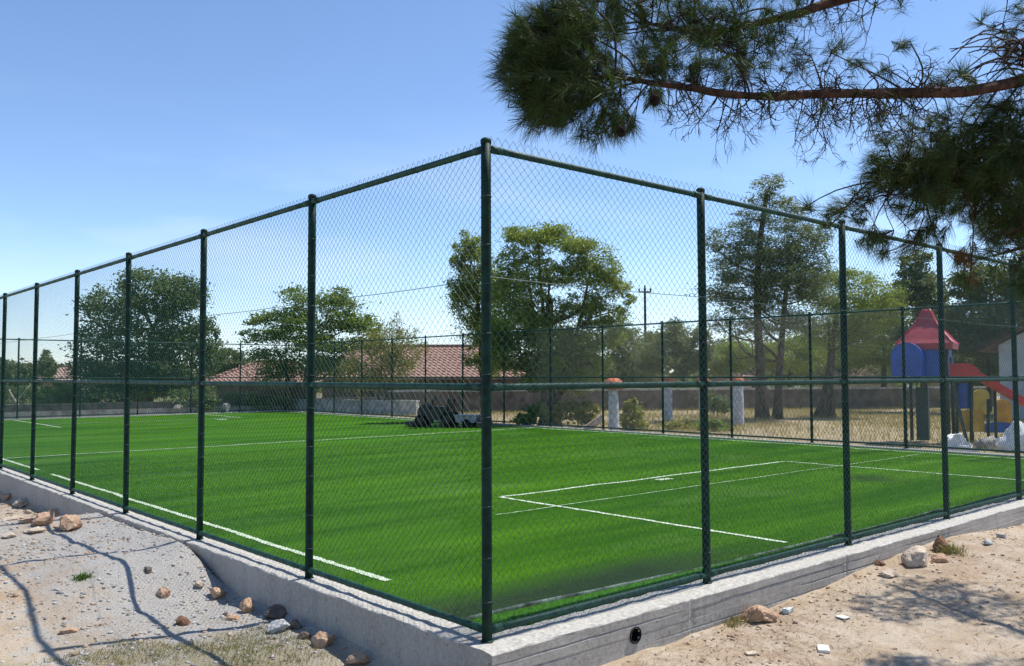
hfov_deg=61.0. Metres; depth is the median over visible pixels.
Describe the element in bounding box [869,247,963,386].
background tree
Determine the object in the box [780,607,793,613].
plastic bag
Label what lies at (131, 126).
sky
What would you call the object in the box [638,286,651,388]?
utility pole
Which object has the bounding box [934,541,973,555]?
weed
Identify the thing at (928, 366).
playground tower
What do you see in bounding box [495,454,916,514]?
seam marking
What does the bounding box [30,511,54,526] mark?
rock
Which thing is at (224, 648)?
dry weeds
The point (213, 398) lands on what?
shrub
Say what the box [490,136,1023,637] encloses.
chain link fence
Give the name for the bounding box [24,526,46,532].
rock
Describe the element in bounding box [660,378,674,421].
white pillar
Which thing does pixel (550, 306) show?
olive tree
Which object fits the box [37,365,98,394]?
tiled house
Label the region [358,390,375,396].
window
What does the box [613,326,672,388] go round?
background tree
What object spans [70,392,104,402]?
shrub
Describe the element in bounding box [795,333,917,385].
background tree
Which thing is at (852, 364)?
background tree
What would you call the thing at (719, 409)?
shrub
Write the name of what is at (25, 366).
background tree
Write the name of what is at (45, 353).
background tree
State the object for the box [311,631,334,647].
rock
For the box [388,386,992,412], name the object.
boundary wall
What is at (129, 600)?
gravel
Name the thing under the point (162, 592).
rock
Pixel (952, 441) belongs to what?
white sheet heap
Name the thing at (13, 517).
rock
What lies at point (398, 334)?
golden shrub
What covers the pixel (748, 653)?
tile fragment
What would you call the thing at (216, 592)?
rock
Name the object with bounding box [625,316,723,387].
background tree
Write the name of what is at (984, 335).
background tree
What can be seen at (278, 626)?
rock
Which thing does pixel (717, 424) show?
shrub
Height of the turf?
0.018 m
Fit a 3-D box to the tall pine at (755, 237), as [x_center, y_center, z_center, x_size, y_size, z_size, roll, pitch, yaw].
[11.054,-1.624,37.735,7.250,10.956,4.743,0,-3,-11]
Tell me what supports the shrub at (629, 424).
on the ground at (946, 635)
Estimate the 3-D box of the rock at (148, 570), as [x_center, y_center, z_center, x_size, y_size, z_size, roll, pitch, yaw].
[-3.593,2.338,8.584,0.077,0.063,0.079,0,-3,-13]
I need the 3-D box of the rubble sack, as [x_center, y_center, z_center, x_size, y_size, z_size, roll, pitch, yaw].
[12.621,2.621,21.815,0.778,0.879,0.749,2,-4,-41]
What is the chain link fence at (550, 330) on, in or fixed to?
on the concrete kerb
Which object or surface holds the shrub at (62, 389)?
on the ground at (946, 635)
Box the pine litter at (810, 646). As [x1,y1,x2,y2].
[622,529,1023,665]
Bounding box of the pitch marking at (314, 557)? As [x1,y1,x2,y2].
[3,412,1014,580]
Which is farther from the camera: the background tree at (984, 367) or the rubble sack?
the background tree at (984, 367)
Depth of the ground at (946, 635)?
7.66 m
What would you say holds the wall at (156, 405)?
on the ground at (946, 635)
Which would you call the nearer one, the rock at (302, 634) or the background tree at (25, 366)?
the rock at (302, 634)
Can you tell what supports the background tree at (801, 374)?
on the ground at (946, 635)
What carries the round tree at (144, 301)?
on the ground at (946, 635)
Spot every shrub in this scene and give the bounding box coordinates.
[0,383,53,404]
[27,383,78,403]
[45,383,83,402]
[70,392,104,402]
[81,387,134,402]
[130,386,166,401]
[153,386,223,410]
[217,387,306,408]
[329,310,433,401]
[510,401,549,424]
[547,399,604,426]
[619,397,651,430]
[655,418,694,429]
[693,418,734,431]
[694,388,729,416]
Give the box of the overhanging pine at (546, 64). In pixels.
[477,0,1023,309]
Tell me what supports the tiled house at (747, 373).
on the ground at (946, 635)
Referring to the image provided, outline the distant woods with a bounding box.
[0,351,919,393]
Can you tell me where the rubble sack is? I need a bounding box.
[997,421,1023,452]
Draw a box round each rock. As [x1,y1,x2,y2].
[1,493,10,500]
[1,532,16,537]
[3,515,23,520]
[12,498,28,507]
[19,517,34,522]
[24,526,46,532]
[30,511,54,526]
[48,509,58,515]
[59,514,82,530]
[59,627,78,633]
[144,566,151,573]
[155,586,169,597]
[175,616,189,625]
[194,581,204,587]
[209,587,225,598]
[224,614,239,620]
[239,597,253,612]
[264,604,285,618]
[267,619,289,633]
[290,619,301,629]
[298,631,310,638]
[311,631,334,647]
[346,651,369,663]
[740,605,778,622]
[875,560,885,565]
[878,569,898,577]
[900,545,927,567]
[931,553,949,562]
[932,535,947,552]
[982,539,992,544]
[996,534,1006,538]
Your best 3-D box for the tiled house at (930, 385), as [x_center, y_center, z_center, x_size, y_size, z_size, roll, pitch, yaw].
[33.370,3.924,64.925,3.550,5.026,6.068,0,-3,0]
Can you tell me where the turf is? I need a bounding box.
[3,411,1023,617]
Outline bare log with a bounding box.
[9,385,29,404]
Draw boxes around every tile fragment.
[744,651,758,655]
[817,644,829,653]
[835,615,850,618]
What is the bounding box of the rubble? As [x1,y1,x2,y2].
[1,506,36,520]
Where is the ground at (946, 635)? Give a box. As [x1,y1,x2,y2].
[0,375,1023,665]
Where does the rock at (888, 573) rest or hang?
on the ground at (946, 635)
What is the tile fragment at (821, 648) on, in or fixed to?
on the ground at (946, 635)
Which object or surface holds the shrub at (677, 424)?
on the ground at (946, 635)
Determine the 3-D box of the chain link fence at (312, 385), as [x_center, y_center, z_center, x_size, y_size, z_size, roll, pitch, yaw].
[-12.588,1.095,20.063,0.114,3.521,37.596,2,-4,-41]
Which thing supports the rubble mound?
on the ground at (946, 635)
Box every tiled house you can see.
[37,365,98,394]
[205,360,321,399]
[316,344,527,399]
[708,361,753,387]
[807,366,894,386]
[927,375,996,386]
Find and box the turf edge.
[463,489,1023,619]
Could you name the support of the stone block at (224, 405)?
on the concrete kerb
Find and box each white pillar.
[605,378,623,429]
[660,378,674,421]
[696,378,708,416]
[732,378,744,425]
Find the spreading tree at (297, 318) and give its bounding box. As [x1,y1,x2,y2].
[235,282,392,398]
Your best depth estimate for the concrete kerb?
7.39 m
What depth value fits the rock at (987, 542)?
9.82 m
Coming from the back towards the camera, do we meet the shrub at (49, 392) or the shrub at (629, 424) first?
the shrub at (49, 392)
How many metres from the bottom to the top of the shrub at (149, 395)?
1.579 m
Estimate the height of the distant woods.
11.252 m
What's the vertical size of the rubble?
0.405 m
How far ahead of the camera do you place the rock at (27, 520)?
10.99 m
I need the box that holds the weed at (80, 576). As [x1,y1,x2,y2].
[69,571,95,580]
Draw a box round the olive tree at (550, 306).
[461,219,638,426]
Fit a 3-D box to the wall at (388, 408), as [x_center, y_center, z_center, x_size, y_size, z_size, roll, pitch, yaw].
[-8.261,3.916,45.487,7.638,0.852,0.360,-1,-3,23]
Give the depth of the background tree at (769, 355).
59.35 m
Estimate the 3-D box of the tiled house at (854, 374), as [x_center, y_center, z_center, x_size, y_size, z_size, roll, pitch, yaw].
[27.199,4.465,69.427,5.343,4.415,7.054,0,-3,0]
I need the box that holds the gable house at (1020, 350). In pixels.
[975,322,1023,419]
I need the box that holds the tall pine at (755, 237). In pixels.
[684,172,839,418]
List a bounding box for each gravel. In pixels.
[0,512,348,665]
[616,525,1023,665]
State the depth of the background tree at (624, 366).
57.49 m
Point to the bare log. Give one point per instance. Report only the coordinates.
(19, 396)
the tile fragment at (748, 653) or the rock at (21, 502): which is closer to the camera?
the tile fragment at (748, 653)
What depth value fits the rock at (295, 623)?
7.42 m
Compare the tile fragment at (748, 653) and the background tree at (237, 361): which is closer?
the tile fragment at (748, 653)
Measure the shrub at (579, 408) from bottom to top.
1.283 m
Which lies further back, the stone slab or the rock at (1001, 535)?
the stone slab
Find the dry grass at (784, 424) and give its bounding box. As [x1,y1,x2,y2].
[339,406,1023,453]
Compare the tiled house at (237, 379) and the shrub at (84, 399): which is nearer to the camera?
the shrub at (84, 399)
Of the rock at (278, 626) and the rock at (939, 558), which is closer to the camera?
the rock at (278, 626)
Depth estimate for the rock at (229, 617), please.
7.71 m
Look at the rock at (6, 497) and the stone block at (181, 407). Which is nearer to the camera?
the rock at (6, 497)
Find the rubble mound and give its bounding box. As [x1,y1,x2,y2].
[973,436,997,448]
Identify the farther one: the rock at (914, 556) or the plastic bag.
the rock at (914, 556)
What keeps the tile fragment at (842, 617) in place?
on the ground at (946, 635)
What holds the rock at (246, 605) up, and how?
on the ground at (946, 635)
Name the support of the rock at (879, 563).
on the ground at (946, 635)
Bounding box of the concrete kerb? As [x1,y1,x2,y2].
[0,410,1023,665]
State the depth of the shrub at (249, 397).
45.66 m
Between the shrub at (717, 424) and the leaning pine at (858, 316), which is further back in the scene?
the leaning pine at (858, 316)
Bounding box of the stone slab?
[583,414,601,428]
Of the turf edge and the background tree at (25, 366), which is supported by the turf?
the turf edge
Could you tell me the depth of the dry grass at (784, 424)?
35.20 m
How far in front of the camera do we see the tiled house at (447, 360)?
58.81 m
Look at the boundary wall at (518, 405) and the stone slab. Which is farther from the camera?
the boundary wall at (518, 405)
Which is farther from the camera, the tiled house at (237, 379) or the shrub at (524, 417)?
the tiled house at (237, 379)
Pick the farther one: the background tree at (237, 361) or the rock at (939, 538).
the background tree at (237, 361)
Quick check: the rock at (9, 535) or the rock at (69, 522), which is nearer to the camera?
the rock at (9, 535)
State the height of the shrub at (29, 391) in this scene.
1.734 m
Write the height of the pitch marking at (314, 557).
0.015 m
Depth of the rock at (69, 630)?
7.17 m
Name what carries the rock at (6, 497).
on the ground at (946, 635)
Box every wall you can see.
[4,397,386,418]
[293,399,419,414]
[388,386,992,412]
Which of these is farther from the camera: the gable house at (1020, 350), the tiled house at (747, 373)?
the tiled house at (747, 373)
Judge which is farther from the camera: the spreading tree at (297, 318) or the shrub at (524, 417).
the spreading tree at (297, 318)
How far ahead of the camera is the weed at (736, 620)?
7.34 m
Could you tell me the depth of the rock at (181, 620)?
7.53 m
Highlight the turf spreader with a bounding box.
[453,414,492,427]
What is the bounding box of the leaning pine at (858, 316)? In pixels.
[786,264,921,417]
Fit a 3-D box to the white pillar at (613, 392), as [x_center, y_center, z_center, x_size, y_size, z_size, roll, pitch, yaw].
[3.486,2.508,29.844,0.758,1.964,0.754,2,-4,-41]
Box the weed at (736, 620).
[722,614,751,628]
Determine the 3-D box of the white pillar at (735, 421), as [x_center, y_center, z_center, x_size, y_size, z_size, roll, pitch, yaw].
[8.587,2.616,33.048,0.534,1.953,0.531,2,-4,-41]
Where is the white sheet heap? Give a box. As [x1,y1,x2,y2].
[948,433,980,451]
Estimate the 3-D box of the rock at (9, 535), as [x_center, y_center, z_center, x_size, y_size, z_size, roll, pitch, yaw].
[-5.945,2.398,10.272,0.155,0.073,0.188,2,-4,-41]
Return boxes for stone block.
[173,404,182,409]
[222,403,230,410]
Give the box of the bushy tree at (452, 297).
[440,229,513,413]
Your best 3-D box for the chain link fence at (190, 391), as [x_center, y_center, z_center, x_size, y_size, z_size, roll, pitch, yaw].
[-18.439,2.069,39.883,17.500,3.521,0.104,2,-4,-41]
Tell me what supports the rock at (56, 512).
on the ground at (946, 635)
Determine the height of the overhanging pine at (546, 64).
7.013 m
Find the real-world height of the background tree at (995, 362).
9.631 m
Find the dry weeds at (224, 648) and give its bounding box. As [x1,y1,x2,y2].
[23,620,343,665]
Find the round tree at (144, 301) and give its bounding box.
[58,265,232,401]
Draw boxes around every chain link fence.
[0,137,493,643]
[0,337,285,418]
[285,300,1023,453]
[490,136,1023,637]
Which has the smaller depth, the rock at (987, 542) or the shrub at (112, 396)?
the rock at (987, 542)
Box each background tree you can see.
[0,357,61,404]
[37,349,58,372]
[205,346,253,376]
[554,321,689,388]
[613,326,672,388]
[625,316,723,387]
[695,336,822,387]
[707,331,826,387]
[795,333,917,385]
[826,289,914,386]
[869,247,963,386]
[943,251,1023,412]
[954,345,999,385]
[981,319,1017,364]
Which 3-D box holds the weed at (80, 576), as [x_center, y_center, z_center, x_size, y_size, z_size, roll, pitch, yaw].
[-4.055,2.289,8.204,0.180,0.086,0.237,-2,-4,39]
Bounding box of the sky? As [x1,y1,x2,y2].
[0,0,1023,371]
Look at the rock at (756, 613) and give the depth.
7.36 m
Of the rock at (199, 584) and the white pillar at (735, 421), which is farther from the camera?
the white pillar at (735, 421)
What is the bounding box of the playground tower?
[891,309,1023,442]
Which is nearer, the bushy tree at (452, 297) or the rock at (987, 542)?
the rock at (987, 542)
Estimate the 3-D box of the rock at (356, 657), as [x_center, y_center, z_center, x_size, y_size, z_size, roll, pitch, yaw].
[-1.193,2.491,6.669,0.159,0.093,0.172,2,-4,-41]
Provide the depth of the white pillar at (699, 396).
39.98 m
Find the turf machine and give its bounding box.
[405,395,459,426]

